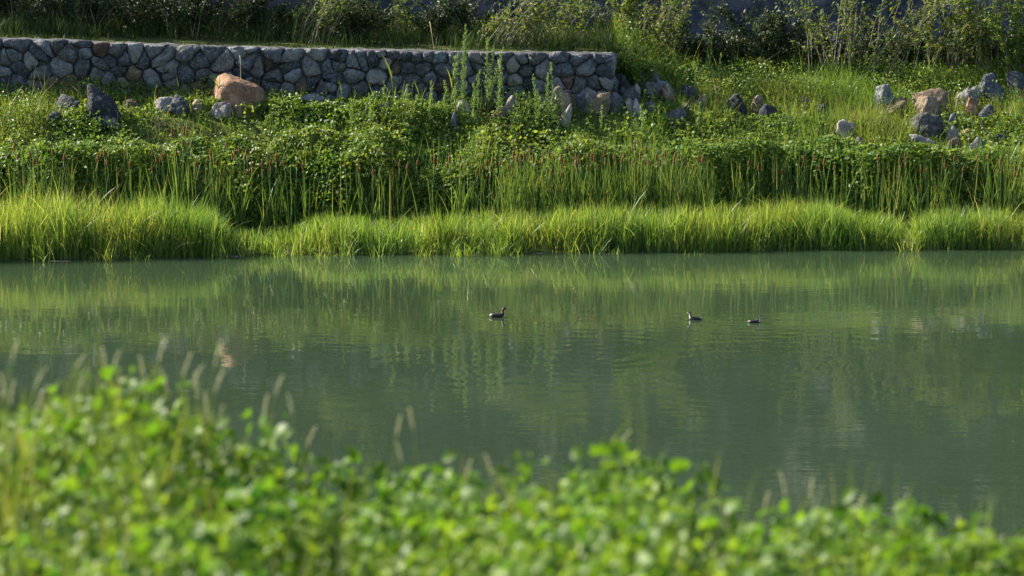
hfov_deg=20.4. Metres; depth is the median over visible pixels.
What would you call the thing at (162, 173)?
cattail
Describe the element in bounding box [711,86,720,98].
rock
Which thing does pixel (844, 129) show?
rock
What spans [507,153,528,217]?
cattail
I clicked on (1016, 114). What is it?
feathery weed
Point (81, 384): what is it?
grass stalk
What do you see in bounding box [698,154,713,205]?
cattail
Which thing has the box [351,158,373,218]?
cattail
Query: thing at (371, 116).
feathery weed
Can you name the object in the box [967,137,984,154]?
rock
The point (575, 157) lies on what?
cattail
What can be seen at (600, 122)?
feathery weed
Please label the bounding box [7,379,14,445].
grass stalk
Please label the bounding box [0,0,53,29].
bush
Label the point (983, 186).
cattail
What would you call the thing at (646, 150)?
cattail
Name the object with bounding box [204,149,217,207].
cattail
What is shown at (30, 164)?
cattail
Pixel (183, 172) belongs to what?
cattail
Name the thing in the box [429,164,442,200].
cattail
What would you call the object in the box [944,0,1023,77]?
shrub
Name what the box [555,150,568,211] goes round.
cattail
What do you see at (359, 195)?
cattail
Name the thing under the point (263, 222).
cattail
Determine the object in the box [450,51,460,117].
feathery weed
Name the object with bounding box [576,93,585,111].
rock
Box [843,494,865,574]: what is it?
grass stalk
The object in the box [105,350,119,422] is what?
grass stalk
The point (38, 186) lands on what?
cattail
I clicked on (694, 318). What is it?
grebe
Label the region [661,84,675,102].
rock
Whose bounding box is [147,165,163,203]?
cattail
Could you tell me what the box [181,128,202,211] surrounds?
cattail
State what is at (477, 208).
cattail
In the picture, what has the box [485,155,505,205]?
cattail
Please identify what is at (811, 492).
grass stalk
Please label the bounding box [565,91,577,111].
rock
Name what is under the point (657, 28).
shrub
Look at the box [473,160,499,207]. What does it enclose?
cattail
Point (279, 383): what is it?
grass stalk
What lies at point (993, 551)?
leafy bush
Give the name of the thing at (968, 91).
rock
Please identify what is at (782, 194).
cattail
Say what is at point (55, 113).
rock
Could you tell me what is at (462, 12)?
bush
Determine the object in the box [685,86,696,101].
rock
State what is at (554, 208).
cattail
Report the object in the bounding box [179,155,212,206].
cattail
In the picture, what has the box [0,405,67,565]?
leafy bush
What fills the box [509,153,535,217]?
cattail
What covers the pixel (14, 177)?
cattail
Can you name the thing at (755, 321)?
grebe
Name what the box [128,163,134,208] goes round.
cattail
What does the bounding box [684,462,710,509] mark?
leafy sprig
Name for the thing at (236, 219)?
cattail
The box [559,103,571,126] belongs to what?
rock
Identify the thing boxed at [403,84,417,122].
feathery weed
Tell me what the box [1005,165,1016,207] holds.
cattail
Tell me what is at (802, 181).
cattail
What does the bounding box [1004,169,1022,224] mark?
cattail
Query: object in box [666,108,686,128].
rock
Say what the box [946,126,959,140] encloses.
rock
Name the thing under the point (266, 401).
grass stalk
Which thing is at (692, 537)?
leafy bush
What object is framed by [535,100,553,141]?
feathery weed
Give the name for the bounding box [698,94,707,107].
rock
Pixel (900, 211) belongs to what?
cattail
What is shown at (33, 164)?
cattail
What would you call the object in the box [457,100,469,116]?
rock
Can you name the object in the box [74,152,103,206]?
cattail
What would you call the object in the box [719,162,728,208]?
cattail
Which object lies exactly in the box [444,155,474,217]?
cattail
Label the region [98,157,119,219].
cattail
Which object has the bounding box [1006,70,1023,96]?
rock
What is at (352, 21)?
bush
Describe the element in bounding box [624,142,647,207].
cattail
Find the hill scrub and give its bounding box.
[8,0,951,70]
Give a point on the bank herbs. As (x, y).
(675, 72)
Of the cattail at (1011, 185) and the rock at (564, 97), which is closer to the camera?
the cattail at (1011, 185)
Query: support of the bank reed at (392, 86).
on the bank at (162, 124)
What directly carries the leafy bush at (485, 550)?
on the bank at (6, 569)
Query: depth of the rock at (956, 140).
59.68 m
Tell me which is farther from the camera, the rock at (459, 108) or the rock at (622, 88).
the rock at (622, 88)
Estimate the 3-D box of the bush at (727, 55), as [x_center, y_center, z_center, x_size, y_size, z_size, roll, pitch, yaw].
[4.819,-5.539,64.628,2.128,1.735,1.118,0,8,0]
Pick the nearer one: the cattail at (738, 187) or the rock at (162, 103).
the cattail at (738, 187)
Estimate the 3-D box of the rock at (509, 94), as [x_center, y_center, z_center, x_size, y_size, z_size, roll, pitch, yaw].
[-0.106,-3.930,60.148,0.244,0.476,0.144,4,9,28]
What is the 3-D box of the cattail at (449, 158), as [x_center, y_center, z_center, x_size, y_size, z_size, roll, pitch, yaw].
[-1.171,-1.865,56.332,0.412,1.623,0.658,6,10,36]
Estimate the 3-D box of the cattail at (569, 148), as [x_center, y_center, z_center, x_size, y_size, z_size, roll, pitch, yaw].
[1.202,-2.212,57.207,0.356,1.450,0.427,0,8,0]
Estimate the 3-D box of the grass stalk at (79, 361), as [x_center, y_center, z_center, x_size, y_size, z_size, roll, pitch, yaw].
[-1.460,0.418,9.350,0.124,0.411,0.014,0,8,0]
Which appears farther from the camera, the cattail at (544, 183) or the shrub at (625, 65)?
the shrub at (625, 65)
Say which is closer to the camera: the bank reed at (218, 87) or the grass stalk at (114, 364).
the grass stalk at (114, 364)
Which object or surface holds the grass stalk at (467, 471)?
on the bank at (6, 569)
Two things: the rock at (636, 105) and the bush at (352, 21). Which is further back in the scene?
the bush at (352, 21)
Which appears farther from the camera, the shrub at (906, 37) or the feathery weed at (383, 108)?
the shrub at (906, 37)
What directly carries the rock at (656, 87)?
on the bank at (162, 124)
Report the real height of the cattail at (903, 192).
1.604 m
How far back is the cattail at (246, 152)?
56.79 m
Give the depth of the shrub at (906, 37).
63.53 m
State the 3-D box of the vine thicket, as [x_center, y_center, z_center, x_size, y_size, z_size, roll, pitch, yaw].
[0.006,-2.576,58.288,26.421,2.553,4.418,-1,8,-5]
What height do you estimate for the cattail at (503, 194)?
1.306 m
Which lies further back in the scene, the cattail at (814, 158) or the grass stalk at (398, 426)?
the cattail at (814, 158)
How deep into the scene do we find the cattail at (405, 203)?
56.73 m
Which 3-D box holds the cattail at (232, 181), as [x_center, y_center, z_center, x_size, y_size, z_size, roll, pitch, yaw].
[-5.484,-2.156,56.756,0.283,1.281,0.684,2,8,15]
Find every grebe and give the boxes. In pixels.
[489,307,507,316]
[687,312,702,319]
[748,315,761,322]
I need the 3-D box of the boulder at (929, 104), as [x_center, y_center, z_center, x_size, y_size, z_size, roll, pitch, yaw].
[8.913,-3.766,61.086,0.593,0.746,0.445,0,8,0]
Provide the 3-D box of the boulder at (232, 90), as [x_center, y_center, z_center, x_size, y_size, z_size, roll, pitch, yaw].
[-5.725,-3.816,59.649,1.243,1.370,0.995,0,8,0]
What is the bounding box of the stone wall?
[0,37,618,105]
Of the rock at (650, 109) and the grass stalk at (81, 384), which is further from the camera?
the rock at (650, 109)
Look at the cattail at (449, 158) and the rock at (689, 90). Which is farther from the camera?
the rock at (689, 90)
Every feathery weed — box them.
[344,93,374,129]
[379,81,386,121]
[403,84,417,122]
[428,80,434,125]
[439,80,450,122]
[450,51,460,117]
[459,24,468,116]
[468,69,481,125]
[482,35,503,113]
[493,57,503,114]
[508,93,521,139]
[527,74,542,127]
[534,63,557,122]
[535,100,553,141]
[545,93,574,134]
[585,105,606,138]
[631,104,645,137]
[681,102,700,129]
[693,62,697,93]
[705,34,721,84]
[778,94,806,124]
[1010,100,1019,122]
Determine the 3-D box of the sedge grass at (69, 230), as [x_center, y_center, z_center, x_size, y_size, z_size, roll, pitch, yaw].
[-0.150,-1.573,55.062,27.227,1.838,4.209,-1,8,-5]
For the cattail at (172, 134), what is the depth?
55.90 m
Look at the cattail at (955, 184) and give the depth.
57.40 m
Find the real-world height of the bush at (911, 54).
1.447 m
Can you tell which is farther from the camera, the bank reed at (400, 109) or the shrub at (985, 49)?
the shrub at (985, 49)
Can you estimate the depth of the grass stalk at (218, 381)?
8.81 m
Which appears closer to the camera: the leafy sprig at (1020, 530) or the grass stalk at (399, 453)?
the leafy sprig at (1020, 530)
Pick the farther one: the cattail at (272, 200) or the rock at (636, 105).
the rock at (636, 105)
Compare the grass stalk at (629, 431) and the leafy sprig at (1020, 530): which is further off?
the grass stalk at (629, 431)
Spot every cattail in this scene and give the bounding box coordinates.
[0,139,30,204]
[5,154,21,198]
[17,152,32,201]
[20,160,34,208]
[31,156,54,219]
[39,148,53,199]
[53,153,69,205]
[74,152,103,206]
[95,149,112,211]
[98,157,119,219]
[112,149,132,204]
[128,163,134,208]
[138,153,177,210]
[140,157,168,204]
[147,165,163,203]
[161,153,169,198]
[165,126,191,211]
[169,148,178,211]
[171,124,185,209]
[172,135,195,207]
[172,141,201,208]
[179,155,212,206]
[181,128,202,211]
[201,156,216,212]
[202,158,221,208]
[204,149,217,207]
[222,136,241,221]
[224,153,244,225]
[230,151,239,209]
[233,147,263,225]
[235,149,254,209]
[235,155,245,213]
[238,162,257,217]
[248,162,275,231]
[256,169,280,214]
[263,158,281,227]
[269,154,285,231]
[278,159,293,231]
[291,162,308,216]
[300,161,315,223]
[328,161,357,218]
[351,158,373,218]
[356,167,366,218]
[358,169,384,227]
[388,159,409,212]
[397,164,412,213]
[407,160,425,214]
[425,154,436,221]
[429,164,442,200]
[436,156,467,217]
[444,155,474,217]
[458,164,469,215]
[467,159,478,211]
[468,174,495,214]
[470,169,489,210]
[471,165,483,204]
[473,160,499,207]
[474,165,498,214]
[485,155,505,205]
[487,161,511,215]
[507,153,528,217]
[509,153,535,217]
[536,150,557,213]
[540,153,554,217]
[545,152,561,210]
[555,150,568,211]
[559,150,576,201]
[565,160,583,212]
[566,142,580,203]
[577,158,586,202]
[603,151,612,198]
[606,156,622,209]
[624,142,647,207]
[627,161,640,211]
[644,147,658,203]
[657,147,678,201]
[662,155,677,206]
[686,157,708,213]
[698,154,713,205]
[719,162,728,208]
[723,161,751,203]
[731,166,758,209]
[758,163,771,205]
[778,170,793,205]
[795,152,808,203]
[813,157,823,201]
[814,159,828,204]
[821,165,843,207]
[864,154,894,213]
[886,155,905,219]
[889,152,911,223]
[901,167,925,219]
[905,162,920,221]
[938,155,971,212]
[938,160,958,210]
[948,167,964,216]
[968,155,978,206]
[971,155,996,210]
[980,161,997,211]
[985,158,1014,210]
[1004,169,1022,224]
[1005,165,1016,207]
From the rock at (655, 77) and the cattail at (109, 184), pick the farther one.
the rock at (655, 77)
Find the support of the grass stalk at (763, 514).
on the bank at (6, 569)
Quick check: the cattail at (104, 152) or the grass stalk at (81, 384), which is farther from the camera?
the cattail at (104, 152)
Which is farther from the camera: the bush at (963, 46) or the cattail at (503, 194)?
the bush at (963, 46)
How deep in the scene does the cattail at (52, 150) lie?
56.12 m
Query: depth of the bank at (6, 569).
8.90 m
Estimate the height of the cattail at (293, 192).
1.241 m
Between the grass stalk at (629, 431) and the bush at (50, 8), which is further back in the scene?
the bush at (50, 8)
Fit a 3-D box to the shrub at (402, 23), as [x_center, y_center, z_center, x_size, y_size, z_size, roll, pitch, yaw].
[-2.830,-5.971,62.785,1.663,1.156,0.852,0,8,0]
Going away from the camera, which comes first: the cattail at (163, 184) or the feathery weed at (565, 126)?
the cattail at (163, 184)
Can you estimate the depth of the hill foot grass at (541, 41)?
62.17 m
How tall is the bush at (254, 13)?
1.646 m
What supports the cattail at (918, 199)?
on the bank at (162, 124)
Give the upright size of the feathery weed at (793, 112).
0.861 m
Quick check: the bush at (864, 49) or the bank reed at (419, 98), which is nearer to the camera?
the bank reed at (419, 98)
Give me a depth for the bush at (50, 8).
62.62 m
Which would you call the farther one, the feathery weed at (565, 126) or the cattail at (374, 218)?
the feathery weed at (565, 126)
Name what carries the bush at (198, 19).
on the bank at (162, 124)
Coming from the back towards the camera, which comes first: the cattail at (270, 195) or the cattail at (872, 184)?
the cattail at (872, 184)
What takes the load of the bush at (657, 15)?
on the bank at (162, 124)
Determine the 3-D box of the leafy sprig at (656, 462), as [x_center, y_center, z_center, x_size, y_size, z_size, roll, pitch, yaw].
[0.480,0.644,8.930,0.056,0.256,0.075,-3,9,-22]
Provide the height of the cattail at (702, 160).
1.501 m
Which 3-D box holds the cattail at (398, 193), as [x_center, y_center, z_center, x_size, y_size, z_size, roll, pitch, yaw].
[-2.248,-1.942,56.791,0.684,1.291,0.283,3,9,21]
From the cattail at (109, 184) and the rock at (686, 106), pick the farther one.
the rock at (686, 106)
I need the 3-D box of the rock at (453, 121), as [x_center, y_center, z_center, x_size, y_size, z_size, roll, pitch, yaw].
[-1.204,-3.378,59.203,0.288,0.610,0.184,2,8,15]
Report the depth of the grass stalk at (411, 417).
9.02 m
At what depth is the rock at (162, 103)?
59.22 m
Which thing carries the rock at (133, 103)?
on the bank at (162, 124)
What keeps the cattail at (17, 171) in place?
on the bank at (162, 124)
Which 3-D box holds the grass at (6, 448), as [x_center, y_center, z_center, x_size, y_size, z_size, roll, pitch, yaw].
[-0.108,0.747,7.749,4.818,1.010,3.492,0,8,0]
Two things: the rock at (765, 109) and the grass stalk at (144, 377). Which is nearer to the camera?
the grass stalk at (144, 377)
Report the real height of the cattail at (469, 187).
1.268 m
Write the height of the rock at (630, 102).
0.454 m
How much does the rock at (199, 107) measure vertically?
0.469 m
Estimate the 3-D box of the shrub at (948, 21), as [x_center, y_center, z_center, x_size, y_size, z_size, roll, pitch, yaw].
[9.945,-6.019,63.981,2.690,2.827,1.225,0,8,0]
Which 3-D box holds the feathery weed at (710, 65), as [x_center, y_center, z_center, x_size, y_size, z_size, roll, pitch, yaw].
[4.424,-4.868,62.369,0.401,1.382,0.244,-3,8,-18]
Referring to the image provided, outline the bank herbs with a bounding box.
[0,12,1023,190]
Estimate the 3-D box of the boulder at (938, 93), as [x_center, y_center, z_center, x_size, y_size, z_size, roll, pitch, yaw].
[9.070,-3.964,61.584,0.966,0.752,0.579,0,8,0]
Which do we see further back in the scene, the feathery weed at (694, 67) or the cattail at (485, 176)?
the feathery weed at (694, 67)
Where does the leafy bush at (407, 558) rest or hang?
on the bank at (6, 569)
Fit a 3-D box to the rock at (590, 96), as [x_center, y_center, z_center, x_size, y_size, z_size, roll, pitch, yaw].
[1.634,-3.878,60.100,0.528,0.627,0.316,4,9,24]
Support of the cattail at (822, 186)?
on the bank at (162, 124)
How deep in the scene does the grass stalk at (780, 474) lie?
8.95 m
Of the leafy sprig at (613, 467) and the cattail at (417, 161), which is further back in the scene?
the cattail at (417, 161)
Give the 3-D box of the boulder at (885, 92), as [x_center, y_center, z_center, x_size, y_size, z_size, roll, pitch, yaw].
[8.074,-4.003,61.559,0.552,0.841,0.414,0,8,0]
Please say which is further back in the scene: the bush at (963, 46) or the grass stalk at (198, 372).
the bush at (963, 46)
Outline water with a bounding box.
[0,248,1023,575]
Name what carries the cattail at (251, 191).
on the bank at (162, 124)
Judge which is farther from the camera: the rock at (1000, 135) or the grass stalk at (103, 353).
the rock at (1000, 135)
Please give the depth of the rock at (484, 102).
59.84 m
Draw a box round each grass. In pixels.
[0,0,1023,96]
[0,172,1023,261]
[0,330,1023,575]
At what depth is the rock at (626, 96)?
60.21 m
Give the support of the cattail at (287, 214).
on the bank at (162, 124)
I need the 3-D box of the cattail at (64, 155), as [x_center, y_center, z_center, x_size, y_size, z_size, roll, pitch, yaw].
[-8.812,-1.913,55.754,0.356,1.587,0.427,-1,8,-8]
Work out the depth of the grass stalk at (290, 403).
9.32 m
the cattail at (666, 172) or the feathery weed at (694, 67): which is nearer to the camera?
the cattail at (666, 172)
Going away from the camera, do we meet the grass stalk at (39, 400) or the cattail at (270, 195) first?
the grass stalk at (39, 400)
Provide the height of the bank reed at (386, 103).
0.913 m
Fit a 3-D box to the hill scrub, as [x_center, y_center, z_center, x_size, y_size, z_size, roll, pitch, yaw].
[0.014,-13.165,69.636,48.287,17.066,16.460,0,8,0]
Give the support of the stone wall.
on the bank at (162, 124)
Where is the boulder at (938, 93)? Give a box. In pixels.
[909,88,951,112]
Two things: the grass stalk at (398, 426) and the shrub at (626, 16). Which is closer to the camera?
the grass stalk at (398, 426)
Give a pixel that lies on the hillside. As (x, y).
(736, 8)
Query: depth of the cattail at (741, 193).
56.99 m
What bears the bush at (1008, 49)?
on the bank at (162, 124)
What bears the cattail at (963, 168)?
on the bank at (162, 124)
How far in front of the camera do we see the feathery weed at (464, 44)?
59.35 m
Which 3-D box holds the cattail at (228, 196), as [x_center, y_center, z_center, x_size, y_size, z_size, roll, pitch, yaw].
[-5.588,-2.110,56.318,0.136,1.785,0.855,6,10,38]
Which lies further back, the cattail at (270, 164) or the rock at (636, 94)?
the rock at (636, 94)
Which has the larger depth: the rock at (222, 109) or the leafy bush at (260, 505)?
the rock at (222, 109)
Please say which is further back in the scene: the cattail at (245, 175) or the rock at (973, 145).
the rock at (973, 145)
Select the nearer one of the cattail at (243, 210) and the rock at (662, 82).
the cattail at (243, 210)
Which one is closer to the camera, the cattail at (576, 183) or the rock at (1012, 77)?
the cattail at (576, 183)
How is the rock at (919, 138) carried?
on the bank at (162, 124)
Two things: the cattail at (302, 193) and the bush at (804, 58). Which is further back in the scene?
the bush at (804, 58)
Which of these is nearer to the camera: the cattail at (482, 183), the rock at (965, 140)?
the cattail at (482, 183)
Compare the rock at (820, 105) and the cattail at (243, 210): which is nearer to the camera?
the cattail at (243, 210)
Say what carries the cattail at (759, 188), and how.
on the bank at (162, 124)
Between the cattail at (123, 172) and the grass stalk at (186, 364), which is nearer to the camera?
the grass stalk at (186, 364)
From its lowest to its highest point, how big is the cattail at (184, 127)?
2.035 m
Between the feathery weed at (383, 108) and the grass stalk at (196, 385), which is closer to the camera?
the grass stalk at (196, 385)
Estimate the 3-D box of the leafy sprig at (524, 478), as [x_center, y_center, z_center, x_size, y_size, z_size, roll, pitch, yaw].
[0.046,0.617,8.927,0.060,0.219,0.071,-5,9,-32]
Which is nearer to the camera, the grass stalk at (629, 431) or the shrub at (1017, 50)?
the grass stalk at (629, 431)
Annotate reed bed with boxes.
[0,125,1023,231]
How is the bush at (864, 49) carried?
on the bank at (162, 124)
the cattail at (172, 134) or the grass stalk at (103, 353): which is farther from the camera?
the cattail at (172, 134)
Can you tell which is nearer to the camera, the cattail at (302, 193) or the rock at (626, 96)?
the cattail at (302, 193)
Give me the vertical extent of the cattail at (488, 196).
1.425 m
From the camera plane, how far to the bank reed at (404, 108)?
58.87 m
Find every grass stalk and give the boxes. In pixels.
[0,373,11,449]
[1,339,18,426]
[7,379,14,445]
[16,366,47,448]
[34,391,41,432]
[52,354,84,459]
[69,369,87,459]
[102,347,112,447]
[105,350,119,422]
[139,356,149,418]
[148,337,166,461]
[159,368,173,429]
[172,353,190,452]
[176,362,204,473]
[194,372,200,470]
[203,342,221,449]
[203,367,223,478]
[204,391,210,472]
[214,406,223,479]
[259,393,268,475]
[266,375,282,438]
[288,394,300,493]
[300,427,315,483]
[389,414,400,498]
[395,439,405,486]
[409,408,418,481]
[463,458,471,502]
[484,454,499,518]
[603,429,630,499]
[759,491,769,550]
[779,471,791,558]
[807,476,812,570]
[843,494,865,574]
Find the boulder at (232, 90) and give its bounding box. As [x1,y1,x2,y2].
[211,73,265,117]
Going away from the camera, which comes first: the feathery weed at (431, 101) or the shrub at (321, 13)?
the feathery weed at (431, 101)
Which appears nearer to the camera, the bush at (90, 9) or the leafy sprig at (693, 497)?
the leafy sprig at (693, 497)
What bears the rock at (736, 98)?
on the bank at (162, 124)
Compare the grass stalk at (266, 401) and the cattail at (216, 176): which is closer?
the grass stalk at (266, 401)
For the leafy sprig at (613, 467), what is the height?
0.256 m
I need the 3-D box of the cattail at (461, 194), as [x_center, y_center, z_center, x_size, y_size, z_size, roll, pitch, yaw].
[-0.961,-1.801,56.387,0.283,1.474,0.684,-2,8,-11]
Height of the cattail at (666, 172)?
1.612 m
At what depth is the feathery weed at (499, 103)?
59.29 m
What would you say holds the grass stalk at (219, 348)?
on the bank at (6, 569)
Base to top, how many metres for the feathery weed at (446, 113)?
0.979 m
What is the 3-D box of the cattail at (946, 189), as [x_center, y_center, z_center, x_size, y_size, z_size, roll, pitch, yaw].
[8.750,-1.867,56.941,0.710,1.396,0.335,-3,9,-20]
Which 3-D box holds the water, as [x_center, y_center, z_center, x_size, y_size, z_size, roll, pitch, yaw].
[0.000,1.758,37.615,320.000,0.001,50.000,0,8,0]
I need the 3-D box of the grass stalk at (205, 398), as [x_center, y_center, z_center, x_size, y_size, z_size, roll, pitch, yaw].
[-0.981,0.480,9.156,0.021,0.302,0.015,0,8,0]
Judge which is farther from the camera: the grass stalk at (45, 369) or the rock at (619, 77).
the rock at (619, 77)
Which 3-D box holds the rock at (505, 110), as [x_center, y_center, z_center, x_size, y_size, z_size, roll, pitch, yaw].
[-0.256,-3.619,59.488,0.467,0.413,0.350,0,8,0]
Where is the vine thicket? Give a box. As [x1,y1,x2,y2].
[0,94,1023,228]
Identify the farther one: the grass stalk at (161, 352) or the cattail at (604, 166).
the cattail at (604, 166)
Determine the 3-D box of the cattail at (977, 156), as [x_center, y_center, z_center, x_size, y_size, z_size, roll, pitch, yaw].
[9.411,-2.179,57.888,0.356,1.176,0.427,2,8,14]
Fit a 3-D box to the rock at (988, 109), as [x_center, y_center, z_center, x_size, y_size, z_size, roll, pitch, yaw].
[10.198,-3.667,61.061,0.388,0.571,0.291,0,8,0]
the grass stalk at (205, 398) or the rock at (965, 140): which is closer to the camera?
the grass stalk at (205, 398)
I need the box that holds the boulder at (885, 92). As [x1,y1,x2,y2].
[873,84,894,112]
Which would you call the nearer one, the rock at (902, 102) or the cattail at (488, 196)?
the cattail at (488, 196)
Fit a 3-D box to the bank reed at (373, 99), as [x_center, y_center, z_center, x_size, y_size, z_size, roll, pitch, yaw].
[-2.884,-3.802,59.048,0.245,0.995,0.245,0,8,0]
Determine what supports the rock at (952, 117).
on the bank at (162, 124)
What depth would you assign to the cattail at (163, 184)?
55.81 m
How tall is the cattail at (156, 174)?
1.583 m
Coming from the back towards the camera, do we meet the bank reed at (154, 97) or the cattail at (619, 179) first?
the bank reed at (154, 97)
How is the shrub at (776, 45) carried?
on the bank at (162, 124)
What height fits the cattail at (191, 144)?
1.568 m
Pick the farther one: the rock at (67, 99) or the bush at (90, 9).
the bush at (90, 9)
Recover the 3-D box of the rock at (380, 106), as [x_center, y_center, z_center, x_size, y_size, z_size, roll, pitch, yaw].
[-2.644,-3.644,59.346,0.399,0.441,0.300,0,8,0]
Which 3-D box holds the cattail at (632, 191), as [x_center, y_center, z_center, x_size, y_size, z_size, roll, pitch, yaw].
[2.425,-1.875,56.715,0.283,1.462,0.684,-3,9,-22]
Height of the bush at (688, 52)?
1.504 m
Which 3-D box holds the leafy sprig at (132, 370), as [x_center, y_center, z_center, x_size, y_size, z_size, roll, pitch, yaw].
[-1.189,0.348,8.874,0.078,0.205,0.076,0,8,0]
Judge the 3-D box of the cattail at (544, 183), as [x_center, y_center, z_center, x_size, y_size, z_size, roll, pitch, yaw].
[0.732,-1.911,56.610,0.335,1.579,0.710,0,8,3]
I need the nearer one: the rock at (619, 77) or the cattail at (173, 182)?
the cattail at (173, 182)
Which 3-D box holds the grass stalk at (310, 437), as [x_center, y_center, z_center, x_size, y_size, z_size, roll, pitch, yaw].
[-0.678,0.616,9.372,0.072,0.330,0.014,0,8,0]
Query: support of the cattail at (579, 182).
on the bank at (162, 124)
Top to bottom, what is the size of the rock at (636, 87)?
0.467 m
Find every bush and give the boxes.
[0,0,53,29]
[0,0,73,31]
[0,366,201,575]
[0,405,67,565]
[53,0,146,34]
[72,379,340,575]
[94,0,183,35]
[151,0,253,39]
[213,0,304,37]
[277,445,478,575]
[287,0,408,42]
[393,0,499,42]
[454,438,663,575]
[572,450,829,575]
[581,1,691,50]
[661,24,732,67]
[682,6,770,70]
[737,9,844,72]
[754,486,998,575]
[829,25,950,71]
[882,19,970,71]
[915,512,1023,575]
[940,18,1020,69]
[966,16,1022,70]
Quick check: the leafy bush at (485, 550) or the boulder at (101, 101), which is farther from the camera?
the boulder at (101, 101)
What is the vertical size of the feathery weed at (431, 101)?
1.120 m
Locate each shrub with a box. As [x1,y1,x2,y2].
[292,0,359,44]
[351,0,420,38]
[477,0,590,48]
[542,0,603,45]
[605,0,650,45]
[615,43,669,85]
[623,0,695,62]
[698,1,824,66]
[783,0,872,78]
[852,0,958,84]
[907,0,1010,82]
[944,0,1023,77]
[981,0,1023,73]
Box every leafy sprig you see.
[117,366,142,430]
[254,411,287,477]
[512,450,533,516]
[605,436,627,503]
[652,454,675,490]
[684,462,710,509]
[1007,528,1023,571]
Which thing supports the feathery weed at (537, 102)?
on the bank at (162, 124)
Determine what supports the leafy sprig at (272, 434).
attached to the leafy bush at (260, 505)
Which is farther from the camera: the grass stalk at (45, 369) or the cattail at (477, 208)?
the cattail at (477, 208)
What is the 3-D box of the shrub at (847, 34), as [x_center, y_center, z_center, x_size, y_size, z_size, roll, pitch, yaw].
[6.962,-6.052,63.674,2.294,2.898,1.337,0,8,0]
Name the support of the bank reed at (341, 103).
on the bank at (162, 124)
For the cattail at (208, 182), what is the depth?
56.41 m
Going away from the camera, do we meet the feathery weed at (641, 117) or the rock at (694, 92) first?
the feathery weed at (641, 117)
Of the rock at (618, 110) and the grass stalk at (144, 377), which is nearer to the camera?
the grass stalk at (144, 377)
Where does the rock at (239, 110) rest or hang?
on the bank at (162, 124)
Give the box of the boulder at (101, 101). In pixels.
[86,83,120,131]
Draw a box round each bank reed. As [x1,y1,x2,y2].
[150,85,156,110]
[212,77,219,88]
[337,81,344,123]
[368,83,377,113]
[382,55,395,115]
[382,88,389,122]
[396,81,407,114]
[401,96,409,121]
[413,79,425,119]
[447,63,458,110]
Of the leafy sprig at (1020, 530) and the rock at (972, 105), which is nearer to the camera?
the leafy sprig at (1020, 530)
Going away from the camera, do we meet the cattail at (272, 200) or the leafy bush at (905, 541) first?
the leafy bush at (905, 541)
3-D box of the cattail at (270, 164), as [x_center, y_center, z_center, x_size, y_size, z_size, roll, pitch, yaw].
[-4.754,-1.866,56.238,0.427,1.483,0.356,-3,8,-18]
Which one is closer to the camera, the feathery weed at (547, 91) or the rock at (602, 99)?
the feathery weed at (547, 91)
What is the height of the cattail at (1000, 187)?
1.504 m
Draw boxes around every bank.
[0,12,1023,259]
[4,562,316,575]
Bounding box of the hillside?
[4,0,1023,64]
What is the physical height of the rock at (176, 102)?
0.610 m
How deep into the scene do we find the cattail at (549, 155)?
56.44 m
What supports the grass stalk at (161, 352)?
on the bank at (6, 569)
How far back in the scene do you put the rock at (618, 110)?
60.02 m
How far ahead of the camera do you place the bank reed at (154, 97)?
59.30 m
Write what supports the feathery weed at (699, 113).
on the bank at (162, 124)
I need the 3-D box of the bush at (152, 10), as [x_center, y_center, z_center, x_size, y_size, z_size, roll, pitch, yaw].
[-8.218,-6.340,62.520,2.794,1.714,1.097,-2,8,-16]
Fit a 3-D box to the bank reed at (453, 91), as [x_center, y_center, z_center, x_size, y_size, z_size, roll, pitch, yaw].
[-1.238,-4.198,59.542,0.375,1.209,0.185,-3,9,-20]
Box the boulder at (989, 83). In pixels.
[977,73,1007,105]
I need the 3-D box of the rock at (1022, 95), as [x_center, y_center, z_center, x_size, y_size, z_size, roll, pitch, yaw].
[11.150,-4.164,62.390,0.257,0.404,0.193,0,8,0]
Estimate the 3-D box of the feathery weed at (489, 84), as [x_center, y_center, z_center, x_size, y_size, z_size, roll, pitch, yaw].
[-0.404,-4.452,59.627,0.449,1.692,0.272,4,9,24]
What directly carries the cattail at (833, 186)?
on the bank at (162, 124)
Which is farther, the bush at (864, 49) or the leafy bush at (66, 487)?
the bush at (864, 49)
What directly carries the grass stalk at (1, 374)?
on the bank at (6, 569)
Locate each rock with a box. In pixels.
[46,110,60,127]
[56,94,82,116]
[103,116,121,130]
[125,99,141,115]
[155,96,173,115]
[169,94,188,116]
[188,99,205,116]
[209,102,232,119]
[233,105,243,117]
[301,93,328,109]
[376,103,392,119]
[449,111,459,133]
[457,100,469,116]
[472,91,498,112]
[490,105,510,121]
[503,91,511,105]
[505,95,516,115]
[546,86,570,117]
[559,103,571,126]
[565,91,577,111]
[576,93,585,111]
[584,90,596,112]
[592,91,610,115]
[608,96,619,112]
[610,91,623,109]
[616,73,630,89]
[618,86,625,95]
[622,90,633,109]
[623,88,639,108]
[625,99,633,115]
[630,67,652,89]
[630,83,640,94]
[632,98,644,116]
[642,81,661,100]
[646,102,656,115]
[652,73,659,82]
[657,80,676,99]
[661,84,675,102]
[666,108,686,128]
[679,84,692,102]
[682,101,691,115]
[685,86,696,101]
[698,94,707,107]
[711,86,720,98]
[724,93,747,115]
[751,95,762,112]
[759,104,776,121]
[801,97,810,109]
[817,104,825,116]
[833,119,856,140]
[855,137,865,144]
[885,96,908,116]
[909,134,933,151]
[910,112,944,138]
[946,113,957,129]
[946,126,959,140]
[947,137,961,150]
[957,86,980,108]
[961,128,974,142]
[965,96,978,117]
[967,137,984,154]
[978,104,994,124]
[996,133,1009,145]
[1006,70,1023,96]
[1015,90,1023,103]
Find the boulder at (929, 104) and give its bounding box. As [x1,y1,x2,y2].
[913,95,940,115]

